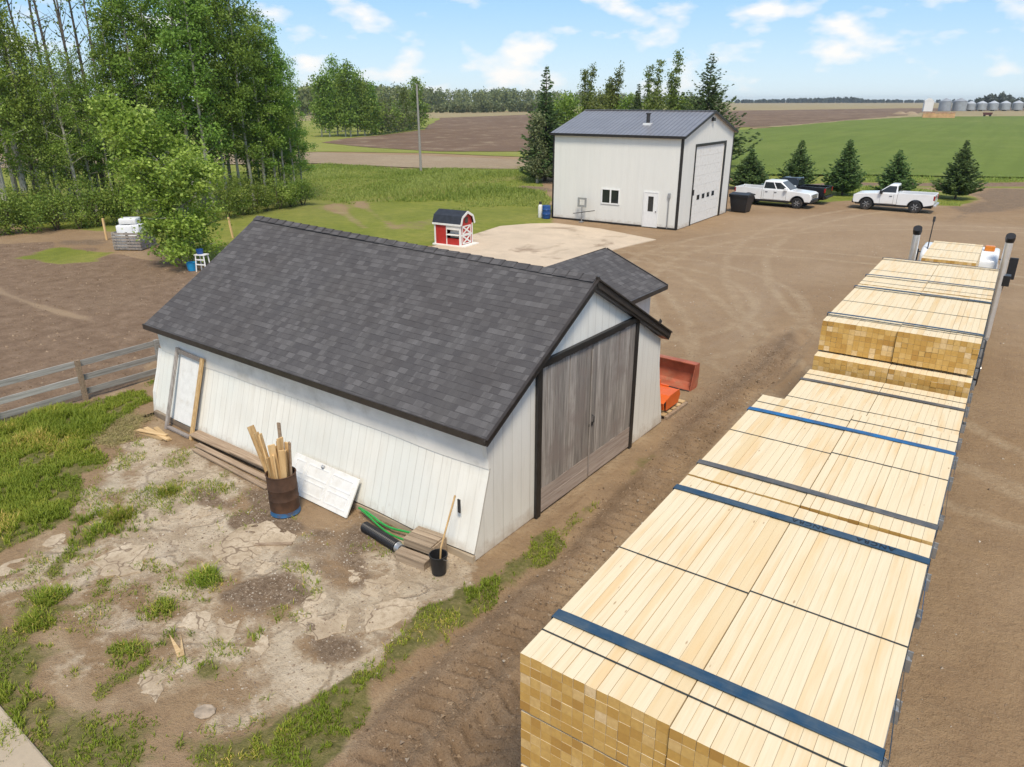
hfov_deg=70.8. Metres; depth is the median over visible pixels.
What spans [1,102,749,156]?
pasture
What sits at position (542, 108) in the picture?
spruce tree
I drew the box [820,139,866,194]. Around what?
spruce tree
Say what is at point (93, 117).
broadleaf tree
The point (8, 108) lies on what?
poplar tree
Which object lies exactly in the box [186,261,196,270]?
tub
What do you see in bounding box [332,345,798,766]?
clods
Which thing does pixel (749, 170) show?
spruce tree
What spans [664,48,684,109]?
poplar tree
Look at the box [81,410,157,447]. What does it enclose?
dry grass
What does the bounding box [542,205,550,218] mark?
barrel
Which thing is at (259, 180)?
shrub
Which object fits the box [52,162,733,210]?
meadow grass
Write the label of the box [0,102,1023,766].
ground
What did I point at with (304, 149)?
aspen tree
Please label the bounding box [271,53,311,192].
aspen tree
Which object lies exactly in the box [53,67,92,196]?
broadleaf tree
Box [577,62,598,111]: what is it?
poplar tree
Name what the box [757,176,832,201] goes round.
pickup
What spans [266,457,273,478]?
offcut
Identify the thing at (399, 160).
gravel road
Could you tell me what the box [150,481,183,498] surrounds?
weed tuft
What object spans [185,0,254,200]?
aspen tree
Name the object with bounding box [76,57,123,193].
broadleaf tree
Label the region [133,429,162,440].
board
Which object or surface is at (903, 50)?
sky
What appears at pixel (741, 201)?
waste bin
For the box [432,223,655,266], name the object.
concrete pad
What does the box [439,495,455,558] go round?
pole
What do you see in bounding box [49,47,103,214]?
poplar tree
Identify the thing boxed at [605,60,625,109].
poplar tree
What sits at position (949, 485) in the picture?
trailer
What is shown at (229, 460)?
plank
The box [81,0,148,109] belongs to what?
broadleaf tree
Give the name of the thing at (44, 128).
poplar tree
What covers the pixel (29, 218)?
shrub
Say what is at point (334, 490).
loose door
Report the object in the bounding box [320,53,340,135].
aspen tree
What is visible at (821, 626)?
lumber pack
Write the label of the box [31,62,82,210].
poplar tree
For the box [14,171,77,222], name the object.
shrub
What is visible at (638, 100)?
spruce tree
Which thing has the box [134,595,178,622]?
weed tuft
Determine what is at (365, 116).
aspen tree
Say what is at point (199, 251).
pot
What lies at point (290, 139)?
aspen tree
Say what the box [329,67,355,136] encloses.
aspen tree
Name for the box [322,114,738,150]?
plowed field
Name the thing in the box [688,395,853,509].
lumber pack
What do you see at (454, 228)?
playhouse
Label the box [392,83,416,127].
broadleaf tree
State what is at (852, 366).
lumber pack
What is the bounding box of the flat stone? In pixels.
[193,704,215,719]
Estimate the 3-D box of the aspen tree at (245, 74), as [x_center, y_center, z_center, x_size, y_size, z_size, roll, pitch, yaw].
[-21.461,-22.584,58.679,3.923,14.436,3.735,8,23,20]
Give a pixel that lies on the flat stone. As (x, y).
(204, 711)
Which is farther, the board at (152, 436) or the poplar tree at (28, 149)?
the poplar tree at (28, 149)
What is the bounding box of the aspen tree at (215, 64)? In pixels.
[177,0,247,207]
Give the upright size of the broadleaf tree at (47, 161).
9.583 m
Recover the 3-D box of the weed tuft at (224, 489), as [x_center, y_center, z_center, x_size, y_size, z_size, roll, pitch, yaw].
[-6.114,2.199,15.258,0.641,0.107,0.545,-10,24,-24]
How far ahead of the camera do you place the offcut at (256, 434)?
13.98 m
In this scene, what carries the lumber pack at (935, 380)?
on the bearer
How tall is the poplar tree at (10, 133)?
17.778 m
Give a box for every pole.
[416,84,421,170]
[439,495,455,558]
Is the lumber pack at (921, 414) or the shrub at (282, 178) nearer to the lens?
the lumber pack at (921, 414)
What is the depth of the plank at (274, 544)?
13.35 m
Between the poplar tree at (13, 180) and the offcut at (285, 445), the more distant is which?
the poplar tree at (13, 180)
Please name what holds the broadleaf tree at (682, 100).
on the ground at (980, 530)
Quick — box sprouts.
[0,434,437,741]
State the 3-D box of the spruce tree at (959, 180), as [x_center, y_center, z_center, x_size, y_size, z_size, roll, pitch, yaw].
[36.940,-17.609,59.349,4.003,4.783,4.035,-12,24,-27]
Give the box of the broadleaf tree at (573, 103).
[554,88,589,122]
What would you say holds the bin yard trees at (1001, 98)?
on the ground at (980, 530)
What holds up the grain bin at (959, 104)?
on the ground at (980, 530)
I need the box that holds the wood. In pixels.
[294,81,721,114]
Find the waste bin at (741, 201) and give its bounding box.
[729,192,755,211]
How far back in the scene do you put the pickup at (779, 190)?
55.35 m
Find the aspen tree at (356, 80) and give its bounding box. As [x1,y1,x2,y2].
[349,64,371,135]
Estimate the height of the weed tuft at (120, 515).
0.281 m
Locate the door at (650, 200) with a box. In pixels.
[643,193,657,227]
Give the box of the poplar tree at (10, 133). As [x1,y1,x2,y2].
[0,15,39,224]
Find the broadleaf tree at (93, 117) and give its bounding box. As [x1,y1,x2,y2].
[77,78,107,188]
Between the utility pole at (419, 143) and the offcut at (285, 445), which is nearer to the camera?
the offcut at (285, 445)
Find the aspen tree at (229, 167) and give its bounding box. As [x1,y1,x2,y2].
[182,0,255,188]
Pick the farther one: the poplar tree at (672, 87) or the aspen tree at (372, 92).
the aspen tree at (372, 92)
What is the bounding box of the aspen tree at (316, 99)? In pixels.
[306,73,336,136]
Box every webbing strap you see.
[551,609,885,766]
[673,484,930,763]
[696,459,938,719]
[747,406,955,622]
[799,377,965,513]
[827,312,983,477]
[854,285,991,423]
[865,274,994,406]
[882,257,999,377]
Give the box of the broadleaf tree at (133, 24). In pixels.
[117,0,185,159]
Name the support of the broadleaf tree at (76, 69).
on the ground at (980, 530)
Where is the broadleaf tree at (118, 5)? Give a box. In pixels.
[80,0,171,212]
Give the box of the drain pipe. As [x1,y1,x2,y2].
[360,521,403,551]
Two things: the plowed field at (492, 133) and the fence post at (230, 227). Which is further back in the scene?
the plowed field at (492, 133)
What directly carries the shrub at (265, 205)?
on the ground at (980, 530)
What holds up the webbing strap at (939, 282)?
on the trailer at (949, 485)
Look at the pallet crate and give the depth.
39.38 m
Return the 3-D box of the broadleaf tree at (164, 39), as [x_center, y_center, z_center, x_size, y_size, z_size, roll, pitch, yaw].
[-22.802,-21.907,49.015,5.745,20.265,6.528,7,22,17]
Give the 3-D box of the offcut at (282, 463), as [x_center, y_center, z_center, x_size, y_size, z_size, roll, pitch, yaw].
[-4.439,1.829,14.026,0.132,1.202,0.088,-8,23,-20]
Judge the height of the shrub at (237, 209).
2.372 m
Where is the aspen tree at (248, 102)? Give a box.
[211,0,264,178]
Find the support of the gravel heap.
on the ground at (980, 530)
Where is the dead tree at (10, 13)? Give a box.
[0,0,56,196]
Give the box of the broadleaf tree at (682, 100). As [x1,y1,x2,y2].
[664,90,693,109]
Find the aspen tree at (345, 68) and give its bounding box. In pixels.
[333,58,363,136]
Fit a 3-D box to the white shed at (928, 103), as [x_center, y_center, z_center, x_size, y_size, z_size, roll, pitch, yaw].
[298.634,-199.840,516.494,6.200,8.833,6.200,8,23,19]
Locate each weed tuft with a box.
[7,604,58,636]
[26,579,73,610]
[80,519,113,538]
[100,502,137,526]
[107,634,152,669]
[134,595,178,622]
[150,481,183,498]
[177,558,223,588]
[208,480,239,494]
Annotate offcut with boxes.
[247,425,268,476]
[254,432,268,471]
[258,433,268,465]
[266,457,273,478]
[267,444,280,478]
[272,454,277,478]
[276,437,283,472]
[277,422,281,437]
[278,450,286,477]
[284,442,289,475]
[284,449,288,476]
[288,441,291,475]
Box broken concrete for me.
[0,506,418,703]
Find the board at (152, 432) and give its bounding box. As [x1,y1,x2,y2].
[136,429,167,435]
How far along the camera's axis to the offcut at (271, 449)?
13.89 m
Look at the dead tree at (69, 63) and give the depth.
52.46 m
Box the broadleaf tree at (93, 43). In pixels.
[83,37,123,182]
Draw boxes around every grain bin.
[938,98,952,110]
[951,98,967,110]
[966,101,976,110]
[975,101,987,110]
[987,101,998,110]
[999,101,1010,110]
[1011,100,1023,110]
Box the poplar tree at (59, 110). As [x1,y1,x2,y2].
[28,42,94,215]
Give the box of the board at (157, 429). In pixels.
[154,426,171,440]
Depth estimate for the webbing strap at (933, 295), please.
14.52 m
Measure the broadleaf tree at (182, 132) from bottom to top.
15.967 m
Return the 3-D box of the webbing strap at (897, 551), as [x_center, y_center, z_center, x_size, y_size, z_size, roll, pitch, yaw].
[2.828,2.498,7.679,2.598,2.424,0.105,14,25,32]
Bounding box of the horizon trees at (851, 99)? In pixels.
[735,96,975,102]
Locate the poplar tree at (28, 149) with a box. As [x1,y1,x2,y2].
[0,6,61,220]
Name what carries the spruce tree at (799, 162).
on the ground at (980, 530)
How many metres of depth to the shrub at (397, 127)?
184.69 m
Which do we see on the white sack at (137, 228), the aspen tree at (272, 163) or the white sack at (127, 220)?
the white sack at (127, 220)
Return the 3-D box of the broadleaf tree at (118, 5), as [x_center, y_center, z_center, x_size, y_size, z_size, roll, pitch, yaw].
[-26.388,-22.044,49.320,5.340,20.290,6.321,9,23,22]
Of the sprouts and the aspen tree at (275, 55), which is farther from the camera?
the aspen tree at (275, 55)
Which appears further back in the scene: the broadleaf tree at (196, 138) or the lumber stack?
the lumber stack
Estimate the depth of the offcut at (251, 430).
14.04 m
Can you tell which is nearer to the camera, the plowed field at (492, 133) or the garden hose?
the garden hose
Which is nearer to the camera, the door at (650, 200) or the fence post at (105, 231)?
the fence post at (105, 231)
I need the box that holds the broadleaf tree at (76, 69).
[63,48,113,211]
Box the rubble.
[1,437,479,757]
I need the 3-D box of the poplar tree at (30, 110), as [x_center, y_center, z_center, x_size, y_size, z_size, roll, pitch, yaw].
[-33.608,-18.494,51.036,3.152,12.421,3.746,-12,24,-27]
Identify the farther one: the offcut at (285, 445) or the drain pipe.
the offcut at (285, 445)
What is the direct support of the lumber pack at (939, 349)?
on the bearer
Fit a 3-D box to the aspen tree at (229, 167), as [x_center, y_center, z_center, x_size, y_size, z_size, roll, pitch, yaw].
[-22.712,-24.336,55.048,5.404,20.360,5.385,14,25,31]
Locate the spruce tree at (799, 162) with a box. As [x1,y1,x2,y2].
[775,140,819,183]
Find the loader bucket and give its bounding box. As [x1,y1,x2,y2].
[660,354,699,391]
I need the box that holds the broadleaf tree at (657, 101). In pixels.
[641,87,671,109]
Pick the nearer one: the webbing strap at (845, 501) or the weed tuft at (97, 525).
the webbing strap at (845, 501)
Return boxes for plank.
[189,430,263,469]
[192,448,266,489]
[194,443,265,480]
[228,447,262,467]
[254,542,292,545]
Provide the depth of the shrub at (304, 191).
56.07 m
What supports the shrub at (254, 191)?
on the ground at (980, 530)
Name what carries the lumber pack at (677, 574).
on the bearer
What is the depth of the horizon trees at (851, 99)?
1986.67 m
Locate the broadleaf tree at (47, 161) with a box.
[29,73,65,188]
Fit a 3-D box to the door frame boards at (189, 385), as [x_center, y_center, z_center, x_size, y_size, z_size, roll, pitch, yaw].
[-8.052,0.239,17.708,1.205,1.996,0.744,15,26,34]
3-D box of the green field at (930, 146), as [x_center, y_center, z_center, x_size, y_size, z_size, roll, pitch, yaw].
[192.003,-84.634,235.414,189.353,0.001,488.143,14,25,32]
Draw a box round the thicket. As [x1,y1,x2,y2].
[425,99,558,112]
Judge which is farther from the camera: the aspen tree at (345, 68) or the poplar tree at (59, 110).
the aspen tree at (345, 68)
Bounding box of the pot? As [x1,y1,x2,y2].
[196,248,202,253]
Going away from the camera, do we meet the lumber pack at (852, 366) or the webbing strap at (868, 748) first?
the webbing strap at (868, 748)
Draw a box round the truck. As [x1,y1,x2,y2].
[908,216,1018,385]
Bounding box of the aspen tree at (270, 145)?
[241,3,299,203]
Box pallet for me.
[661,399,687,419]
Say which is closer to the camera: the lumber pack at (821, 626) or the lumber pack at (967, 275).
the lumber pack at (821, 626)
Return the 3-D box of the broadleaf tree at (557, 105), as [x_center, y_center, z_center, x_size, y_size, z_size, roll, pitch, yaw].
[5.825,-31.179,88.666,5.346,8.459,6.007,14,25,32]
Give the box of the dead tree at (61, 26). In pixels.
[48,0,96,210]
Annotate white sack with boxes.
[115,235,131,247]
[116,224,132,232]
[118,217,140,223]
[129,235,145,247]
[131,223,142,232]
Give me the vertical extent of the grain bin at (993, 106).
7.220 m
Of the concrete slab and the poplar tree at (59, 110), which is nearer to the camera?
the concrete slab
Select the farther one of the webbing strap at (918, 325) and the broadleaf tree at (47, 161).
the broadleaf tree at (47, 161)
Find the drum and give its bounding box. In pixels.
[265,466,300,518]
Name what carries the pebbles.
on the ground at (980, 530)
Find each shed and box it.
[142,216,671,563]
[922,98,933,110]
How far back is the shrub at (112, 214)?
47.10 m
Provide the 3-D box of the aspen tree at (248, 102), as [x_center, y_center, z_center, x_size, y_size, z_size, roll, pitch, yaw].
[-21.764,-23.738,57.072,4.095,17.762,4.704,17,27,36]
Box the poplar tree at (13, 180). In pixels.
[0,6,38,208]
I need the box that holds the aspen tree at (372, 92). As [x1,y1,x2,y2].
[363,80,384,134]
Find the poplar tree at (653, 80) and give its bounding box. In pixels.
[641,59,666,108]
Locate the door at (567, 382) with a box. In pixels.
[541,344,593,511]
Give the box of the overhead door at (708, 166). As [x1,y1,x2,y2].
[690,143,723,223]
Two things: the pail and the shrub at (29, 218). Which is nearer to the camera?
the pail
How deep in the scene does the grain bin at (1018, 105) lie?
528.29 m
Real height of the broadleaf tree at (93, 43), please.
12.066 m
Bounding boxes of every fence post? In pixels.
[101,218,107,239]
[227,217,233,237]
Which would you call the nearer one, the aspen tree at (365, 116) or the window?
the window
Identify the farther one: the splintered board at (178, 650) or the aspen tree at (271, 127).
the aspen tree at (271, 127)
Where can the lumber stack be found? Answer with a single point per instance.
(937, 115)
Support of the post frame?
on the ground at (980, 530)
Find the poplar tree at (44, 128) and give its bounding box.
[4,29,75,218]
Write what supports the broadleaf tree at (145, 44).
on the ground at (980, 530)
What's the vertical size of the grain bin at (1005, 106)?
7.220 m
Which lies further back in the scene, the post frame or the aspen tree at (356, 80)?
the aspen tree at (356, 80)
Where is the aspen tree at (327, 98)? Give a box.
[312,66,338,136]
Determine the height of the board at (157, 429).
0.028 m
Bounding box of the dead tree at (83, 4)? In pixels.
[73,0,128,203]
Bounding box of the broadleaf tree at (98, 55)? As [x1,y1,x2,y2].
[82,0,144,214]
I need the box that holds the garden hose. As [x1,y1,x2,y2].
[358,507,409,540]
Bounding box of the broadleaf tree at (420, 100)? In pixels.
[405,76,433,128]
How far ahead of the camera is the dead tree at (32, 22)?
52.75 m
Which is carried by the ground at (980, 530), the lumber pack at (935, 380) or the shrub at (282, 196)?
the shrub at (282, 196)
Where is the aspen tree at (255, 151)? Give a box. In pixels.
[208,0,276,200]
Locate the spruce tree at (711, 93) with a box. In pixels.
[679,53,762,159]
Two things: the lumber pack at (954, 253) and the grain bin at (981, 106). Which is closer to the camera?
the lumber pack at (954, 253)
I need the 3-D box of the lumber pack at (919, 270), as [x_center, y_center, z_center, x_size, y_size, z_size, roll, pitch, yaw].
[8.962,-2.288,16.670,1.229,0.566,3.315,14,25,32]
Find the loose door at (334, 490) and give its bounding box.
[292,452,359,517]
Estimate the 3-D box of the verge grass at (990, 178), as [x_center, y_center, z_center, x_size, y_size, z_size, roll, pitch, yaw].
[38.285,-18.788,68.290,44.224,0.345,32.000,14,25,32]
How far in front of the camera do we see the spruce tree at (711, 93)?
84.06 m
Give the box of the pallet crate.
[111,231,156,250]
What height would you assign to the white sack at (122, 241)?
0.804 m
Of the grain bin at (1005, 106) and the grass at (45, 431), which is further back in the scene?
the grain bin at (1005, 106)
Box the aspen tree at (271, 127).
[248,29,294,178]
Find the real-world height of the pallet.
0.125 m
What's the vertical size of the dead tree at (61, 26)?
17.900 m
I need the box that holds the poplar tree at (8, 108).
[0,40,39,186]
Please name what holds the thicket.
on the ground at (980, 530)
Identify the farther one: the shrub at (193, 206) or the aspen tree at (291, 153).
the aspen tree at (291, 153)
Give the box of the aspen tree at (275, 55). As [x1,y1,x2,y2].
[258,16,297,185]
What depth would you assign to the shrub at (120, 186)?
47.49 m
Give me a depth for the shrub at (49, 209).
45.03 m
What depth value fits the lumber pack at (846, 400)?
11.87 m
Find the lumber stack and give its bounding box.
[922,112,955,117]
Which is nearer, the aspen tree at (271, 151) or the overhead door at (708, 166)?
the overhead door at (708, 166)
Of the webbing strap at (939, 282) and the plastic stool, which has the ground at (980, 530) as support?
the plastic stool
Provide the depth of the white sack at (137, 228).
39.55 m
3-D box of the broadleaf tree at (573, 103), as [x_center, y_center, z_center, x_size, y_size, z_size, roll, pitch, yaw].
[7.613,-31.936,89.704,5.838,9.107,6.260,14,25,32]
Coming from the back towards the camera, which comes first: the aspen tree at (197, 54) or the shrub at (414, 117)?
the shrub at (414, 117)
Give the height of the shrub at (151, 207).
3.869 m
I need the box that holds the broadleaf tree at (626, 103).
[611,92,651,109]
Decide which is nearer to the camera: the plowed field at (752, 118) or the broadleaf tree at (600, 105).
the broadleaf tree at (600, 105)
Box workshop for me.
[549,109,738,229]
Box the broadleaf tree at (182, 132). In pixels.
[144,0,192,152]
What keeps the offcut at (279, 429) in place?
in the drum
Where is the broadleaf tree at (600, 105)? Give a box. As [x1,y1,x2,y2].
[580,86,615,110]
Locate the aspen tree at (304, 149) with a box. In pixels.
[279,55,318,193]
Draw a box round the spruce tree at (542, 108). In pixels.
[516,66,566,180]
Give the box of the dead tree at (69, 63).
[34,0,98,194]
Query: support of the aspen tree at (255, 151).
on the ground at (980, 530)
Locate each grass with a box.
[0,378,598,766]
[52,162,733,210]
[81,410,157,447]
[731,167,1023,205]
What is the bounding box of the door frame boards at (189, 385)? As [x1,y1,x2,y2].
[164,347,204,440]
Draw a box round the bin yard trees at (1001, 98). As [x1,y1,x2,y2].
[975,91,1023,107]
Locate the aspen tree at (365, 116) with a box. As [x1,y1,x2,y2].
[352,76,379,135]
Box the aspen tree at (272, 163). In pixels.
[226,0,287,192]
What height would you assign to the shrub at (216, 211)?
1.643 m
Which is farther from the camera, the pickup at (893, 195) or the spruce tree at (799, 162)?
the spruce tree at (799, 162)
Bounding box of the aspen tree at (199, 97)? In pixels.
[152,0,238,206]
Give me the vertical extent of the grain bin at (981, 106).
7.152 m
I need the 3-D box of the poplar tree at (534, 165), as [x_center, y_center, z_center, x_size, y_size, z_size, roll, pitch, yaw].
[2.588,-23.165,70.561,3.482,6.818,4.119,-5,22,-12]
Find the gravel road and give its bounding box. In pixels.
[0,152,525,168]
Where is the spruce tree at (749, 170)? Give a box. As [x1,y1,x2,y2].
[729,148,772,185]
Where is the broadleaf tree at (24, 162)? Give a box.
[1,74,39,182]
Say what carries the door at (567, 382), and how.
in the shed at (411, 386)
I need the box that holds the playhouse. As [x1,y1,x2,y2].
[432,208,478,247]
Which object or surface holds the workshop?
on the ground at (980, 530)
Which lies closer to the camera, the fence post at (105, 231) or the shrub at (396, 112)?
the fence post at (105, 231)
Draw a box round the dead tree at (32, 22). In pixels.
[7,0,69,200]
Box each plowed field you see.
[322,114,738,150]
[719,108,1023,127]
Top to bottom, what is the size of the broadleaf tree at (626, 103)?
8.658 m
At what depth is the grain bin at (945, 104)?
527.67 m
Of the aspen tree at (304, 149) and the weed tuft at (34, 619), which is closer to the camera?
the weed tuft at (34, 619)
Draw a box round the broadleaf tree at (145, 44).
[121,0,187,208]
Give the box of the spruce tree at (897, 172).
[869,149,921,190]
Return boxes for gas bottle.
[538,201,541,217]
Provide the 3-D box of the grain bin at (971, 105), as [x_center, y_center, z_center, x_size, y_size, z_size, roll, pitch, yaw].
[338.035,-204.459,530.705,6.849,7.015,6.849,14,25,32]
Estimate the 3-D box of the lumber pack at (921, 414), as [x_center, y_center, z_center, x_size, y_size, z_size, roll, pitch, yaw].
[6.013,0.840,10.911,1.229,0.566,3.065,14,25,32]
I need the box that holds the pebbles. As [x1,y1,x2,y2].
[53,485,596,709]
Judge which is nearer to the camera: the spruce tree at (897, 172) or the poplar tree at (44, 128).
the poplar tree at (44, 128)
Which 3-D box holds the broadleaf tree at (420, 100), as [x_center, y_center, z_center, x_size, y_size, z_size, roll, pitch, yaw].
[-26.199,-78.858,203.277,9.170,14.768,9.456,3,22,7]
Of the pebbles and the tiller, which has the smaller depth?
the pebbles
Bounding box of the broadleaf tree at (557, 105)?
[547,93,577,143]
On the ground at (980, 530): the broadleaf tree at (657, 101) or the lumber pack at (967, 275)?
the broadleaf tree at (657, 101)
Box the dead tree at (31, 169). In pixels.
[0,1,37,191]
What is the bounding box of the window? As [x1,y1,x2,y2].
[601,188,619,204]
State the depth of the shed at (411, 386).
14.87 m
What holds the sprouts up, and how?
on the ground at (980, 530)
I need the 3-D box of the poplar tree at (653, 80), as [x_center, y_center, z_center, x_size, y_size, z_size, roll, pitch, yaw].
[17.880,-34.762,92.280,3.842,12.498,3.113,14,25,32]
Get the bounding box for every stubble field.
[298,109,663,120]
[709,103,1023,126]
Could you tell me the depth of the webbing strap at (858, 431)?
9.15 m
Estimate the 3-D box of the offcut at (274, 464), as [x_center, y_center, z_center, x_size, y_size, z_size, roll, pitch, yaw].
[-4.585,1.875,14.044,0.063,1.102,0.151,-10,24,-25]
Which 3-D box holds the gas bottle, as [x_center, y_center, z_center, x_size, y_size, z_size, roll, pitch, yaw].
[1.991,-12.221,50.581,0.320,1.080,0.315,14,25,32]
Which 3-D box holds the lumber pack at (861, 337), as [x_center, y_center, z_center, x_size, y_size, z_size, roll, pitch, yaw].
[7.058,-1.265,14.073,1.229,0.566,3.347,14,25,32]
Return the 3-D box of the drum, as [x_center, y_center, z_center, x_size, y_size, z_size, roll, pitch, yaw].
[-4.544,2.148,14.300,0.600,0.885,0.600,5,22,13]
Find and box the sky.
[0,0,1023,101]
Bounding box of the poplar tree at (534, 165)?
[520,110,551,182]
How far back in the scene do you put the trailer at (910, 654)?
9.10 m
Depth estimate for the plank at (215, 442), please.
16.97 m
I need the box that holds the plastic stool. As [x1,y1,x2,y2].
[194,253,209,271]
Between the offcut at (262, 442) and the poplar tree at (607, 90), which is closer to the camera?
the offcut at (262, 442)
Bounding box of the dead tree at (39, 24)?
[11,0,78,210]
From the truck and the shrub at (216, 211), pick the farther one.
the shrub at (216, 211)
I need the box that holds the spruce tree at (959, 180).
[929,140,988,198]
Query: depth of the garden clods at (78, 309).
28.28 m
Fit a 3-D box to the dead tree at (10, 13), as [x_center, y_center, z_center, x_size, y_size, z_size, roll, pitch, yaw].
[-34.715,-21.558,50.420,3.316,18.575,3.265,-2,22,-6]
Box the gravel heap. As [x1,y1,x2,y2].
[907,111,918,114]
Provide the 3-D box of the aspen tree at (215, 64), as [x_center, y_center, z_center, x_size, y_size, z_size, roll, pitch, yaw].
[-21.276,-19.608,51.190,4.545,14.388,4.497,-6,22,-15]
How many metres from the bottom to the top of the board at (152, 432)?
0.028 m
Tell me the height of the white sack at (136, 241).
0.784 m
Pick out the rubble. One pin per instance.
(317, 611)
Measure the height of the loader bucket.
0.750 m
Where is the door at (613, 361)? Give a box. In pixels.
[587,323,635,476]
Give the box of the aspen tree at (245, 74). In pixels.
[231,17,277,178]
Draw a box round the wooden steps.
[394,526,446,570]
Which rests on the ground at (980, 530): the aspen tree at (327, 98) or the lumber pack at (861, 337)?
the aspen tree at (327, 98)
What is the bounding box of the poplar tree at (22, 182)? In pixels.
[0,0,47,221]
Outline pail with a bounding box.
[429,549,447,575]
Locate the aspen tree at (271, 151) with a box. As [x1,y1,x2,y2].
[249,39,288,173]
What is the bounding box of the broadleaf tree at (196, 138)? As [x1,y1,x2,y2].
[161,20,230,205]
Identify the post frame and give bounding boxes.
[573,197,594,222]
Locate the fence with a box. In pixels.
[0,339,159,418]
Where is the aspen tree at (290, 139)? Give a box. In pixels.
[272,61,309,181]
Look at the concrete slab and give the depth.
9.03 m
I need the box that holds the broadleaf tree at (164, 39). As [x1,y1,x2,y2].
[130,0,230,207]
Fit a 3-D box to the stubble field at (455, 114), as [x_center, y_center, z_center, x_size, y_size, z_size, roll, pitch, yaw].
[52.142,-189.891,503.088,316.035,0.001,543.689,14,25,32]
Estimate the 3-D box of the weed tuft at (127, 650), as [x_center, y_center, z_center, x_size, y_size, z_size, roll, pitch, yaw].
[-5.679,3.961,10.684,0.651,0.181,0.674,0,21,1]
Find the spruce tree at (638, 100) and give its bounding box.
[630,84,643,109]
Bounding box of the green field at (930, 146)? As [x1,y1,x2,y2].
[730,116,1023,176]
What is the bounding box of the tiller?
[660,379,679,410]
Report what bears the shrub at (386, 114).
on the ground at (980, 530)
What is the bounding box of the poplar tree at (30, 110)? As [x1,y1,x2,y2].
[4,35,56,202]
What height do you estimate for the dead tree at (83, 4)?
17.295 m
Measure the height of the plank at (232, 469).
0.040 m
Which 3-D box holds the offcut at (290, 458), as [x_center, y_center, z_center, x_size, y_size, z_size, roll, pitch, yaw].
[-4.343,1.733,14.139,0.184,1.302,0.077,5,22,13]
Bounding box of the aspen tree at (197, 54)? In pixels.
[152,0,232,203]
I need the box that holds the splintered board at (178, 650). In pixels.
[169,634,184,657]
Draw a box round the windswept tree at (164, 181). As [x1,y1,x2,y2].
[80,83,232,266]
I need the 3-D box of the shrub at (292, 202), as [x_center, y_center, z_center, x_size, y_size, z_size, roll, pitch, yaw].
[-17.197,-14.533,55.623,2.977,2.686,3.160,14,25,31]
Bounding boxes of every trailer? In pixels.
[879,496,944,766]
[935,340,984,537]
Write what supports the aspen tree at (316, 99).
on the ground at (980, 530)
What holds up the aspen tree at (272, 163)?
on the ground at (980, 530)
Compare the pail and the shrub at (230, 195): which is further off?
the shrub at (230, 195)
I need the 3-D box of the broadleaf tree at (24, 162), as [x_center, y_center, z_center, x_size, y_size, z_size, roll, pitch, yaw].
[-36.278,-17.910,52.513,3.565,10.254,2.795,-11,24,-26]
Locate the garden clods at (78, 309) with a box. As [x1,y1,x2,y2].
[0,242,196,409]
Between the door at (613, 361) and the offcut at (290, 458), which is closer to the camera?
the offcut at (290, 458)
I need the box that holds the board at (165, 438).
[143,426,169,440]
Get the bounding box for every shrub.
[0,181,31,221]
[0,183,28,235]
[0,195,54,233]
[0,212,10,233]
[13,180,78,229]
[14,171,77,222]
[46,171,139,227]
[58,191,98,229]
[90,166,147,225]
[93,187,130,225]
[135,195,169,214]
[177,201,203,215]
[206,177,247,218]
[206,202,224,219]
[223,172,282,214]
[224,187,253,214]
[240,166,281,201]
[255,188,274,210]
[258,172,301,209]
[268,169,297,191]
[274,178,311,206]
[283,174,329,206]
[360,98,393,134]
[373,94,396,133]
[383,97,407,132]
[386,103,414,131]
[388,99,416,130]
[407,105,422,129]
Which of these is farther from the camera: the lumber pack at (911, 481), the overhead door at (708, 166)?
the overhead door at (708, 166)
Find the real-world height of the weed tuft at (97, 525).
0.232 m
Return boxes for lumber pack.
[520,475,798,766]
[521,710,628,766]
[666,508,931,766]
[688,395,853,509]
[785,369,883,415]
[800,414,958,569]
[812,350,892,383]
[818,284,921,361]
[859,258,938,291]
[867,383,966,434]
[886,358,977,399]
[892,291,991,375]
[921,241,982,266]
[923,263,998,301]
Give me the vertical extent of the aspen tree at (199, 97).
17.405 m
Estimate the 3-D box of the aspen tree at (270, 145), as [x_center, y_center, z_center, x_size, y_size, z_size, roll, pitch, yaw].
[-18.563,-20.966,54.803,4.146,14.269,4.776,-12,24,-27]
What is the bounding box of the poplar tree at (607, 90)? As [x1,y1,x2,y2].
[603,81,614,108]
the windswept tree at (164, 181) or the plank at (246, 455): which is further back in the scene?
the windswept tree at (164, 181)
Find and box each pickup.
[735,179,817,208]
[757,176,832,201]
[852,183,938,212]
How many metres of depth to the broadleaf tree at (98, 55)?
47.72 m
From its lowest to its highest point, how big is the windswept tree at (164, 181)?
8.520 m
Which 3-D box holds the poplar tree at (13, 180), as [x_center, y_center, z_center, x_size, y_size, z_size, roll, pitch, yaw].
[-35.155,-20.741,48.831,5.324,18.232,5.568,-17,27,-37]
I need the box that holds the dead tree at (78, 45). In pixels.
[46,0,118,203]
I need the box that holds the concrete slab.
[0,706,52,766]
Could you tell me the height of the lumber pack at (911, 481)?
0.566 m
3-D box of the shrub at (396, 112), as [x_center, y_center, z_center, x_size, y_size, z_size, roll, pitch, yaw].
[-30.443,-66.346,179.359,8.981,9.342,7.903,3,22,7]
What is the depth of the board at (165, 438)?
17.59 m

